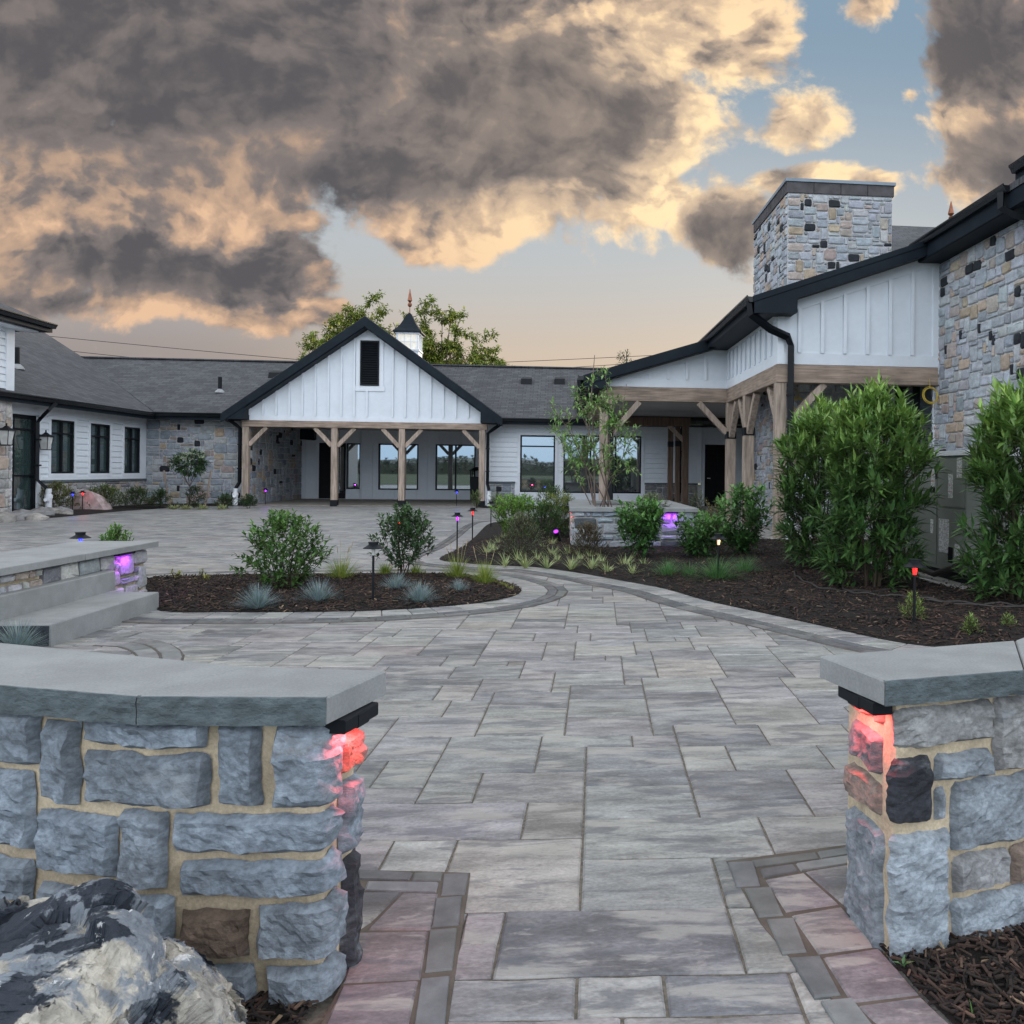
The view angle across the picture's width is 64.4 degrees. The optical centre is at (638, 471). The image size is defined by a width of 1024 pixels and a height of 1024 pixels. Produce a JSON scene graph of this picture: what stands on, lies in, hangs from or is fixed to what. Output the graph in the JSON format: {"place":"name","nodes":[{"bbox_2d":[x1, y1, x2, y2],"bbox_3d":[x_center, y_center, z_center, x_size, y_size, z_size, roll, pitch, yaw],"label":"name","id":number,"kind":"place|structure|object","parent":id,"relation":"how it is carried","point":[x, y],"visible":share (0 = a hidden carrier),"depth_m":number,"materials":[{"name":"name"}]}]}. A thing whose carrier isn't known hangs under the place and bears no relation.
{"place":"outdoors","nodes":[
{"label":"outdoors","id":0,"kind":"place"},
{"bbox_2d":[98,522,135,540],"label":"green shrub","id":1,"kind":"object","parent":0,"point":[117,534],"visible":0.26,"depth_m":8.10,"materials":[{"name":"green plant"}]},
{"bbox_2d":[51,336,296,359],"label":"power line","id":2,"kind":"object","parent":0,"point":[173,348],"visible":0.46,"depth_m":58.97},
{"bbox_2d":[253,499,485,506],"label":"portico floor","id":3,"kind":"structure","parent":0,"point":[378,503],"depth_m":27.45,"materials":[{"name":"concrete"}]},
{"bbox_2d":[220,316,502,506],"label":"gable portico","id":4,"kind":"structure","parent":3,"relation":"on","point":[380,411],"depth_m":25.79,"materials":[{"name":"white wood"}]},
{"bbox_2d":[300,429,315,439],"bbox_3d":[-12.723,-1.426,30.726,0.520,0.440,0.312,1,0,-5],"label":"loudspeaker","id":5,"kind":"object","parent":4,"relation":"attached to","point":[307,434],"visible":0.89,"depth_m":30.58,"materials":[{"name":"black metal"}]},
{"bbox_2d":[319,443,345,498],"bbox_3d":[-11.904,-0.039,31.033,1.017,2.160,0.100,1,0,-5],"label":"entrance door","id":6,"kind":"structure","parent":4,"relation":"in","point":[324,450],"depth_m":31.02,"materials":[{"name":"black glass"}]},
{"bbox_2d":[346,443,359,488],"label":"window","id":7,"kind":"structure","parent":4,"relation":"in","point":[353,449],"depth_m":31.12,"materials":[{"name":"black glass"}]},
{"bbox_2d":[378,444,418,489],"bbox_3d":[-9.411,-0.194,31.285,1.525,1.800,0.115,1,0,-5],"label":"window","id":8,"kind":"structure","parent":4,"relation":"in","point":[388,454],"depth_m":31.28,"materials":[{"name":"black glass"}]},
{"bbox_2d":[435,444,475,489],"bbox_3d":[-7.225,-0.172,31.495,1.546,1.800,0.115,1,0,-5],"label":"window","id":9,"kind":"structure","parent":4,"relation":"in","point":[453,464],"depth_m":31.50,"materials":[{"name":"clear glass"}]},
{"bbox_2d":[469,467,478,500],"bbox_3d":[-6.236,0.463,30.946,0.660,1.290,0.660,1,0,-5],"label":"litter bin","id":10,"kind":"object","parent":3,"relation":"on","point":[474,484],"visible":0.54,"depth_m":30.66,"materials":[{"name":"black metal"}]},
{"bbox_2d":[0,499,952,1023],"bbox_3d":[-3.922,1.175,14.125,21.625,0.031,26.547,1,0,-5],"label":"courtyard paving","id":11,"kind":"structure","parent":0,"point":[644,820],"depth_m":3.27,"materials":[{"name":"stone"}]},
{"bbox_2d":[0,616,57,646],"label":"blue fescue","id":12,"kind":"object","parent":11,"relation":"on","point":[18,638],"visible":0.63,"depth_m":5.11,"materials":[{"name":"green plant"}]},
{"bbox_2d":[0,303,57,511],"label":"corner house","id":13,"kind":"structure","parent":11,"relation":"on","point":[12,321],"depth_m":18.55,"materials":[{"name":"white"}]},
{"bbox_2d":[0,423,15,445],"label":"wall lantern","id":14,"kind":"object","parent":13,"relation":"attached to","point":[7,433],"depth_m":18.25,"materials":[{"name":"glass"}]},
{"bbox_2d":[25,513,48,520],"bbox_3d":[-13.241,1.009,17.573,0.458,0.207,0.255,1,0,3],"label":"edging rock","id":15,"kind":"object","parent":11,"relation":"on","point":[36,517],"visible":0.73,"depth_m":17.47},
{"bbox_2d":[0,332,156,511],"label":"wing","id":16,"kind":"structure","parent":11,"relation":"on","point":[89,416],"depth_m":22.30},
{"bbox_2d":[12,414,35,510],"bbox_3d":[-15.307,-0.203,19.806,0.115,2.420,0.880,1,0,-5],"label":"glass door","id":17,"kind":"structure","parent":16,"relation":"in","point":[23,449],"depth_m":19.89,"materials":[{"name":"glass"}]},
{"bbox_2d":[40,430,53,449],"bbox_3d":[-15.137,-0.806,20.347,0.345,0.510,0.290,1,0,-5],"label":"wall lantern","id":18,"kind":"object","parent":16,"relation":"attached to","point":[46,441],"depth_m":20.28,"materials":[{"name":"glass"}]},
{"bbox_2d":[47,415,76,476],"bbox_3d":[-15.439,-0.664,21.320,0.134,1.600,1.180,1,0,-5],"label":"window","id":19,"kind":"structure","parent":16,"relation":"in","point":[62,457],"depth_m":21.34,"materials":[{"name":"black glass"}]},
{"bbox_2d":[87,420,111,476],"bbox_3d":[-15.605,-0.666,23.052,0.134,1.600,1.160,1,0,-5],"label":"window","id":20,"kind":"structure","parent":16,"relation":"in","point":[99,450],"depth_m":23.05,"materials":[{"name":"glass"}]},
{"bbox_2d":[121,423,141,475],"bbox_3d":[-15.770,-0.668,24.764,0.134,1.600,1.100,1,0,-5],"label":"window","id":21,"kind":"structure","parent":16,"relation":"in","point":[131,462],"depth_m":24.77,"materials":[{"name":"glass"}]},
{"bbox_2d":[0,571,158,646],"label":"stone steps","id":22,"kind":"structure","parent":11,"relation":"on","point":[66,610],"depth_m":5.86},
{"bbox_2d":[0,541,158,592],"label":"seat wall","id":23,"kind":"structure","parent":11,"relation":"on","point":[41,565],"depth_m":6.53,"materials":[{"name":"grey stone"}]},
{"bbox_2d":[69,532,91,540],"bbox_3d":[-5.433,0.891,7.766,0.180,0.609,0.180,1,0,-5],"label":"path light","id":24,"kind":"object","parent":11,"relation":"on","point":[79,536],"visible":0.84,"depth_m":7.73,"materials":[{"name":"black metal"}]},
{"bbox_2d":[46,503,256,517],"bbox_3d":[-13.514,1.022,20.276,3.800,0.061,10.950,1,0,-5],"label":"mulch bed","id":25,"kind":"object","parent":11,"relation":"on","point":[93,511],"visible":0.47,"depth_m":22.04,"materials":[{"name":"soil"}]},
{"bbox_2d":[0,511,17,522],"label":"edging rock","id":26,"kind":"object","parent":25,"relation":"on","point":[6,517],"visible":0.76,"depth_m":16.77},
{"bbox_2d":[11,509,35,518],"bbox_3d":[-13.696,0.966,17.701,0.729,0.292,0.461,1,0,-5],"label":"edging rock","id":27,"kind":"object","parent":25,"relation":"on","point":[24,513],"visible":0.3,"depth_m":17.61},
{"bbox_2d":[31,506,54,514],"bbox_3d":[-14.109,0.964,18.858,0.494,0.295,0.538,1,0,-41],"label":"edging rock","id":28,"kind":"object","parent":25,"relation":"on","point":[44,510],"visible":0.43,"depth_m":18.75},
{"bbox_2d":[38,481,79,507],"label":"garden shrub","id":29,"kind":"object","parent":25,"relation":"on","point":[57,486],"visible":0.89,"depth_m":20.64,"materials":[{"name":"green plant"}]},
{"bbox_2d":[70,489,112,509],"bbox_3d":[-14.666,0.788,21.401,0.917,0.640,0.524,1,0,-5],"label":"boulder","id":30,"kind":"object","parent":25,"relation":"on","point":[95,500],"visible":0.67,"depth_m":21.24,"materials":[{"name":"pink stone"}]},
{"bbox_2d":[74,483,131,507],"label":"garden shrub","id":31,"kind":"object","parent":25,"relation":"on","point":[105,487],"visible":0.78,"depth_m":21.80,"materials":[{"name":"green plant"}]},
{"bbox_2d":[119,485,157,507],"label":"garden shrub","id":32,"kind":"object","parent":25,"relation":"on","point":[132,491],"visible":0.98,"depth_m":22.59,"materials":[{"name":"green plant"}]},
{"bbox_2d":[148,487,177,507],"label":"garden shrub","id":33,"kind":"object","parent":25,"relation":"on","point":[161,493],"visible":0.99,"depth_m":23.08,"materials":[{"name":"green plant"}]},
{"bbox_2d":[211,492,238,507],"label":"garden shrub","id":34,"kind":"object","parent":25,"relation":"on","point":[223,497],"visible":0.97,"depth_m":23.44,"materials":[{"name":"green plant"}]},
{"bbox_2d":[236,493,258,507],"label":"garden shrub","id":35,"kind":"object","parent":25,"relation":"on","point":[249,500],"visible":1,"depth_m":23.58,"materials":[{"name":"green plant"}]},
{"bbox_2d":[166,447,210,506],"bbox_3d":[-13.446,0.161,23.878,1.166,1.811,1.126,1,0,-5],"label":"standard tree","id":36,"kind":"object","parent":11,"relation":"on","point":[202,462],"visible":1,"depth_m":23.72,"materials":[{"name":"green plant"}]},
{"bbox_2d":[0,643,385,1006],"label":"garden wall","id":37,"kind":"structure","parent":11,"relation":"on","point":[212,812],"depth_m":1.79,"materials":[{"name":"stone"}]},
{"bbox_2d":[185,485,206,507],"bbox_3d":[-12.928,0.723,23.336,0.631,0.719,0.699,1,0,-43],"label":"clipped ball","id":38,"kind":"object","parent":11,"relation":"on","point":[195,491],"visible":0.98,"depth_m":23.28,"materials":[{"name":"green plant"}]},
{"bbox_2d":[244,1001,308,1023],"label":"mulch bed","id":39,"kind":"object","parent":11,"relation":"on","point":[276,1010],"visible":0.02,"depth_m":1.74,"materials":[{"name":"wood"}]},
{"bbox_2d":[0,878,229,1023],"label":"boulder","id":40,"kind":"object","parent":39,"relation":"on","point":[91,952],"visible":0.99,"depth_m":1.32,"materials":[{"name":"stone"}]},
{"bbox_2d":[162,937,247,1023],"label":"boulder","id":41,"kind":"object","parent":39,"relation":"on","point":[180,955],"visible":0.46,"depth_m":1.47,"materials":[{"name":"stone"}]},
{"bbox_2d":[146,574,520,611],"bbox_3d":[-3.152,1.127,7.814,3.968,0.059,2.432,1,0,-5],"label":"mulch bed","id":42,"kind":"object","parent":11,"relation":"on","point":[341,597],"visible":0.38,"depth_m":7.10,"materials":[{"name":"wood"}]},
{"bbox_2d":[232,581,283,608],"bbox_3d":[-3.214,1.029,6.728,0.542,0.237,0.542,1,0,-5],"label":"blue fescue","id":43,"kind":"object","parent":42,"relation":"on","point":[257,600],"visible":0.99,"depth_m":6.69,"materials":[{"name":"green plant"}]},
{"bbox_2d":[229,507,335,589],"bbox_3d":[-3.351,0.757,7.637,0.889,0.844,0.859,1,0,-5],"label":"leafy shrub","id":44,"kind":"object","parent":42,"relation":"on","point":[278,523],"visible":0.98,"depth_m":7.53,"materials":[{"name":"green plant"}]},
{"bbox_2d":[288,577,344,602],"bbox_3d":[-2.812,1.028,7.009,0.569,0.248,0.566,1,0,-5],"label":"blue fescue","id":45,"kind":"object","parent":42,"relation":"on","point":[317,593],"visible":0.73,"depth_m":6.96,"materials":[{"name":"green plant"}]},
{"bbox_2d":[316,542,365,578],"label":"ornamental grass","id":46,"kind":"object","parent":42,"relation":"on","point":[341,570],"depth_m":8.35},
{"bbox_2d":[363,541,383,599],"bbox_3d":[-2.345,0.922,7.049,0.180,0.609,0.180,1,0,-5],"label":"path light","id":47,"kind":"object","parent":42,"relation":"on","point":[372,545],"visible":0.97,"depth_m":7.04,"materials":[{"name":"black metal"}]},
{"bbox_2d":[370,559,399,573],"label":"ornamental grass","id":48,"kind":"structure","parent":42,"relation":"on","point":[384,570],"depth_m":8.82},
{"bbox_2d":[374,571,415,590],"bbox_3d":[-2.317,1.047,7.639,0.498,0.218,0.499,1,0,26],"label":"blue fescue","id":49,"kind":"object","parent":42,"relation":"on","point":[396,583],"visible":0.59,"depth_m":7.63,"materials":[{"name":"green plant"}]},
{"bbox_2d":[366,502,437,574],"bbox_3d":[-2.555,0.749,8.624,0.792,0.876,0.793,1,0,-5],"label":"leafy shrub","id":50,"kind":"object","parent":42,"relation":"on","point":[416,542],"visible":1,"depth_m":8.51,"materials":[{"name":"green plant"}]},
{"bbox_2d":[395,562,433,574],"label":"ornamental grass","id":51,"kind":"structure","parent":42,"relation":"on","point":[414,570],"depth_m":8.74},
{"bbox_2d":[398,580,440,602],"bbox_3d":[-1.941,1.050,7.086,0.500,0.219,0.503,1,0,41],"label":"blue fescue","id":52,"kind":"object","parent":42,"relation":"on","point":[421,594],"visible":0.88,"depth_m":7.06,"materials":[{"name":"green plant"}]},
{"bbox_2d":[435,539,475,577],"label":"ornamental grass","id":53,"kind":"object","parent":42,"relation":"on","point":[459,571],"depth_m":8.47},
{"bbox_2d":[443,578,468,590],"bbox_3d":[-1.714,1.081,7.614,0.358,0.156,0.358,1,0,-33],"label":"blue fescue","id":54,"kind":"object","parent":42,"relation":"on","point":[458,585],"visible":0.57,"depth_m":7.60,"materials":[{"name":"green plant"}]},
{"bbox_2d":[464,546,504,582],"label":"ornamental grass","id":55,"kind":"object","parent":42,"relation":"on","point":[485,576],"depth_m":8.20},
{"bbox_2d":[81,290,741,505],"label":"back wing","id":56,"kind":"structure","parent":11,"relation":"on","point":[188,401],"depth_m":27.00,"materials":[{"name":"stone"}]},
{"bbox_2d":[517,432,557,494],"bbox_3d":[-3.401,-0.269,26.830,1.340,2.090,0.134,1,0,-5],"label":"window","id":57,"kind":"structure","parent":56,"relation":"in","point":[537,456],"depth_m":26.84,"materials":[{"name":"clear glass"}]},
{"bbox_2d":[560,432,643,495],"bbox_3d":[-1.236,-0.247,27.039,2.810,2.130,0.134,1,0,-5],"label":"window","id":58,"kind":"structure","parent":56,"relation":"in","point":[631,485],"depth_m":27.05,"materials":[{"name":"clear glass"}]},
{"bbox_2d":[704,445,724,505],"bbox_3d":[2.657,0.129,27.389,0.795,2.115,0.142,1,0,-5],"label":"door","id":59,"kind":"structure","parent":56,"relation":"in","point":[714,454],"depth_m":27.40,"materials":[{"name":"black plastic"}]},
{"bbox_2d":[471,490,482,506],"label":"border perennial","id":60,"kind":"object","parent":11,"relation":"on","point":[476,498],"visible":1,"depth_m":25.06,"materials":[{"name":"green plant"}]},
{"bbox_2d":[95,520,888,1023],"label":"cobble band","id":61,"kind":"object","parent":11,"relation":"attached to","point":[811,972],"visible":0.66,"depth_m":2.34,"materials":[{"name":"stone"}]},
{"bbox_2d":[137,520,947,1023],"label":"paving border","id":62,"kind":"object","parent":11,"relation":"attached to","point":[393,944],"visible":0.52,"depth_m":2.08,"materials":[{"name":"stone"}]},
{"bbox_2d":[439,518,1023,646],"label":"mulch bed","id":63,"kind":"object","parent":11,"relation":"on","point":[488,531],"visible":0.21,"depth_m":7.87,"materials":[{"name":"soil"}]},
{"bbox_2d":[487,492,539,535],"bbox_3d":[-2.049,0.786,13.595,0.904,0.894,0.905,1,0,33],"label":"bright green shrub","id":64,"kind":"object","parent":63,"relation":"on","point":[512,503],"visible":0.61,"depth_m":13.45,"materials":[{"name":"green plant"}]},
{"bbox_2d":[495,510,549,556],"bbox_3d":[-1.546,0.855,10.790,0.797,0.684,0.742,1,0,-5],"label":"grey green shrub","id":65,"kind":"object","parent":63,"relation":"on","point":[518,525],"visible":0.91,"depth_m":10.69,"materials":[{"name":"green plant"}]},
{"bbox_2d":[511,553,534,567],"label":"variegated tuft","id":66,"kind":"object","parent":63,"relation":"on","point":[524,564],"visible":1,"depth_m":9.69,"materials":[{"name":"green plant"}]},
{"bbox_2d":[521,501,569,538],"bbox_3d":[-1.555,0.837,13.402,0.879,0.733,0.920,1,0,-5],"label":"dark green shrub","id":67,"kind":"object","parent":63,"relation":"on","point":[543,509],"visible":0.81,"depth_m":13.38,"materials":[{"name":"green plant"}]},
{"bbox_2d":[529,483,574,516],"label":"green hedge shrub","id":68,"kind":"object","parent":63,"relation":"on","point":[551,491],"visible":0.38,"depth_m":20.11,"materials":[{"name":"green plant"}]},
{"bbox_2d":[542,491,573,531],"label":"yellow green shrub","id":69,"kind":"object","parent":63,"relation":"on","point":[565,510],"visible":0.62,"depth_m":14.40,"materials":[{"name":"green plant"}]},
{"bbox_2d":[560,552,585,569],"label":"variegated tuft","id":70,"kind":"object","parent":63,"relation":"on","point":[571,565],"visible":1,"depth_m":9.58,"materials":[{"name":"green plant"}]},
{"bbox_2d":[146,536,1023,1023],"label":"bark mulch chips","id":71,"kind":"object","parent":63,"relation":"on","point":[934,980],"visible":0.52,"depth_m":6.88,"materials":[{"name":"wood"}]},
{"bbox_2d":[564,520,613,554],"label":"bronze shrub","id":72,"kind":"object","parent":63,"relation":"on","point":[590,531],"visible":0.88,"depth_m":10.78,"materials":[{"name":"brown plant"}]},
{"bbox_2d":[568,500,698,546],"bbox_3d":[-0.223,0.885,13.617,1.940,0.685,3.370,1,0,-5],"label":"stone planter","id":73,"kind":"object","parent":63,"relation":"on","point":[581,511],"visible":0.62,"depth_m":11.99,"materials":[{"name":"grey stone"}]},
{"bbox_2d":[544,355,641,506],"bbox_3d":[-0.742,-0.608,13.025,1.657,2.612,1.489,1,0,-5],"label":"young tree","id":74,"kind":"object","parent":73,"relation":"on","point":[610,423],"visible":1,"depth_m":12.94,"materials":[{"name":"green plant"}]},
{"bbox_2d":[630,492,671,506],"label":"planter perennial","id":75,"kind":"object","parent":73,"relation":"in","point":[655,495],"visible":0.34,"depth_m":12.92,"materials":[{"name":"green plant"}]},
{"bbox_2d":[613,495,668,556],"bbox_3d":[0.026,0.748,10.384,0.798,0.928,0.903,1,0,-5],"label":"leafy hydrangea","id":76,"kind":"object","parent":63,"relation":"on","point":[643,523],"visible":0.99,"depth_m":10.29,"materials":[{"name":"green plant"}]},
{"bbox_2d":[646,557,687,575],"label":"mounding grass","id":77,"kind":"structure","parent":63,"relation":"on","point":[668,569],"depth_m":8.78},
{"bbox_2d":[664,560,704,575],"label":"mounding grass","id":78,"kind":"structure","parent":63,"relation":"on","point":[688,571],"depth_m":8.72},
{"bbox_2d":[689,489,707,520],"bbox_3d":[0.993,0.747,13.680,0.416,0.949,0.377,1,0,-5],"label":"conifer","id":79,"kind":"object","parent":63,"relation":"on","point":[695,500],"visible":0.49,"depth_m":13.67,"materials":[{"name":"green plant"}]},
{"bbox_2d":[673,509,730,557],"bbox_3d":[0.830,0.863,10.634,0.808,0.714,0.898,1,0,-5],"label":"leafy hydrangea","id":80,"kind":"object","parent":63,"relation":"on","point":[704,528],"visible":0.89,"depth_m":10.56,"materials":[{"name":"green plant"}]},
{"bbox_2d":[683,552,748,581],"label":"mounding grass","id":81,"kind":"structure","parent":63,"relation":"on","point":[715,574],"depth_m":8.41,"materials":[{"name":"plant"}]},
{"bbox_2d":[705,499,729,531],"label":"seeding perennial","id":82,"kind":"object","parent":63,"relation":"on","point":[715,511],"visible":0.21,"depth_m":13.11,"materials":[{"name":"green plant"}]},
{"bbox_2d":[710,533,725,577],"bbox_3d":[0.836,0.954,8.401,0.180,0.609,0.180,1,0,-5],"label":"path light","id":83,"kind":"object","parent":63,"relation":"on","point":[718,537],"visible":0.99,"depth_m":8.39,"materials":[{"name":"black metal"}]},
{"bbox_2d":[711,482,776,554],"bbox_3d":[1.448,0.676,11.049,0.987,1.102,0.899,1,0,-5],"label":"leafy hydrangea","id":84,"kind":"object","parent":63,"relation":"on","point":[742,538],"visible":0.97,"depth_m":10.89,"materials":[{"name":"green plant"}]},
{"bbox_2d":[725,557,767,572],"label":"mounding grass","id":85,"kind":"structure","parent":63,"relation":"on","point":[745,567],"depth_m":9.06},
{"bbox_2d":[767,391,872,569],"bbox_3d":[2.148,0.127,9.550,1.281,2.216,1.470,1,0,-5],"label":"cherry laurel","id":86,"kind":"object","parent":63,"relation":"on","point":[803,438],"visible":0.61,"depth_m":9.43,"materials":[{"name":"green plant"}]},
{"bbox_2d":[804,371,953,591],"bbox_3d":[2.350,0.106,8.005,1.435,2.262,1.430,1,0,-5],"label":"cherry laurel","id":87,"kind":"object","parent":63,"relation":"on","point":[868,411],"visible":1,"depth_m":7.73,"materials":[{"name":"green plant"}]},
{"bbox_2d":[794,567,1023,607],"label":"drip tube","id":88,"kind":"object","parent":63,"relation":"on","point":[927,598],"visible":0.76,"depth_m":7.23,"materials":[{"name":"plastic"}]},
{"bbox_2d":[898,589,928,619],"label":"sprig","id":89,"kind":"object","parent":63,"relation":"on","point":[910,599],"visible":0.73,"depth_m":6.17,"materials":[{"name":"green plant"}]},
{"bbox_2d":[903,558,926,622],"bbox_3d":[2.090,0.967,6.058,0.180,0.609,0.180,1,0,-5],"label":"path light","id":90,"kind":"object","parent":63,"relation":"on","point":[913,564],"visible":0.99,"depth_m":6.05,"materials":[{"name":"black metal"}]},
{"bbox_2d":[870,450,1023,589],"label":"air conditioning unit","id":91,"kind":"object","parent":63,"relation":"on","point":[940,570],"visible":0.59,"depth_m":8.31,"materials":[{"name":"metal"}]},
{"bbox_2d":[961,611,984,634],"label":"sprig","id":92,"kind":"object","parent":63,"relation":"on","point":[970,624],"visible":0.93,"depth_m":5.78,"materials":[{"name":"green plant"}]},
{"bbox_2d":[946,368,1023,602],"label":"cherry laurel","id":93,"kind":"object","parent":63,"relation":"on","point":[997,474],"visible":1,"depth_m":7.13,"materials":[{"name":"green plant"}]},
{"bbox_2d":[999,613,1016,625],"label":"sprig","id":94,"kind":"object","parent":63,"relation":"on","point":[1007,620],"visible":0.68,"depth_m":5.91,"materials":[{"name":"green plant"}]},
{"bbox_2d":[573,241,939,538],"bbox_3d":[1.550,-1.482,20.973,6.449,5.435,14.540,1,0,-5],"label":"timber porch","id":95,"kind":"object","parent":11,"relation":"on","point":[855,323],"visible":0.84,"depth_m":14.40,"materials":[{"name":"white wood"}]},
{"bbox_2d":[694,506,870,538],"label":"porch floor","id":96,"kind":"structure","parent":11,"relation":"on","point":[766,534],"depth_m":16.55,"materials":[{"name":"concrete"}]},
{"bbox_2d":[752,155,1023,529],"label":"stone hall","id":97,"kind":"structure","parent":11,"relation":"on","point":[805,228],"depth_m":14.21,"materials":[{"name":"grey stone"}]},
{"bbox_2d":[893,386,934,447],"bbox_3d":[5.357,-1.111,15.483,0.134,1.330,1.800,1,0,-5],"label":"window","id":98,"kind":"structure","parent":97,"relation":"in","point":[917,398],"depth_m":15.23,"materials":[{"name":"glass"}]},
{"bbox_2d":[922,379,938,403],"bbox_3d":[5.223,-1.439,14.318,0.309,0.459,0.066,1,0,-5],"label":"cable coil","id":99,"kind":"object","parent":97,"relation":"hanging from","point":[937,396],"visible":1,"depth_m":14.31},
{"bbox_2d":[0,0,1023,367],"label":"sky","id":100,"kind":"structure","parent":0,"point":[582,178],"materials":[{"name":"grey"}]},
{"bbox_2d":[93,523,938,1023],"bbox_3d":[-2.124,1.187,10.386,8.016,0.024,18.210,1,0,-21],"label":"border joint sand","id":101,"kind":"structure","parent":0,"point":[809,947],"depth_m":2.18,"materials":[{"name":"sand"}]},
{"bbox_2d":[879,929,1023,1023],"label":"mulch bed","id":102,"kind":"object","parent":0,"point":[977,954],"visible":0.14,"depth_m":1.89,"materials":[{"name":"wood"}]},
{"label":"meadow ground","id":103,"kind":"structure","parent":0,"visible":0},
{"bbox_2d":[295,289,394,360],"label":"broadleaf tree","id":104,"kind":"object","parent":103,"relation":"on","point":[351,317],"visible":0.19,"depth_m":43.48,"materials":[{"name":"green plant"}]},
{"bbox_2d":[393,294,480,363],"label":"broadleaf tree","id":105,"kind":"object","parent":103,"relation":"on","point":[431,355],"visible":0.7,"depth_m":44.91,"materials":[{"name":"green plant"}]},
{"bbox_2d":[444,328,512,365],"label":"broadleaf tree","id":106,"kind":"object","parent":103,"relation":"on","point":[474,358],"visible":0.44,"depth_m":46.45,"materials":[{"name":"green plant"}]},
{"bbox_2d":[820,638,1023,964],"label":"garden wall","id":107,"kind":"structure","parent":103,"relation":"on","point":[933,779],"depth_m":2.03,"materials":[{"name":"stone"}]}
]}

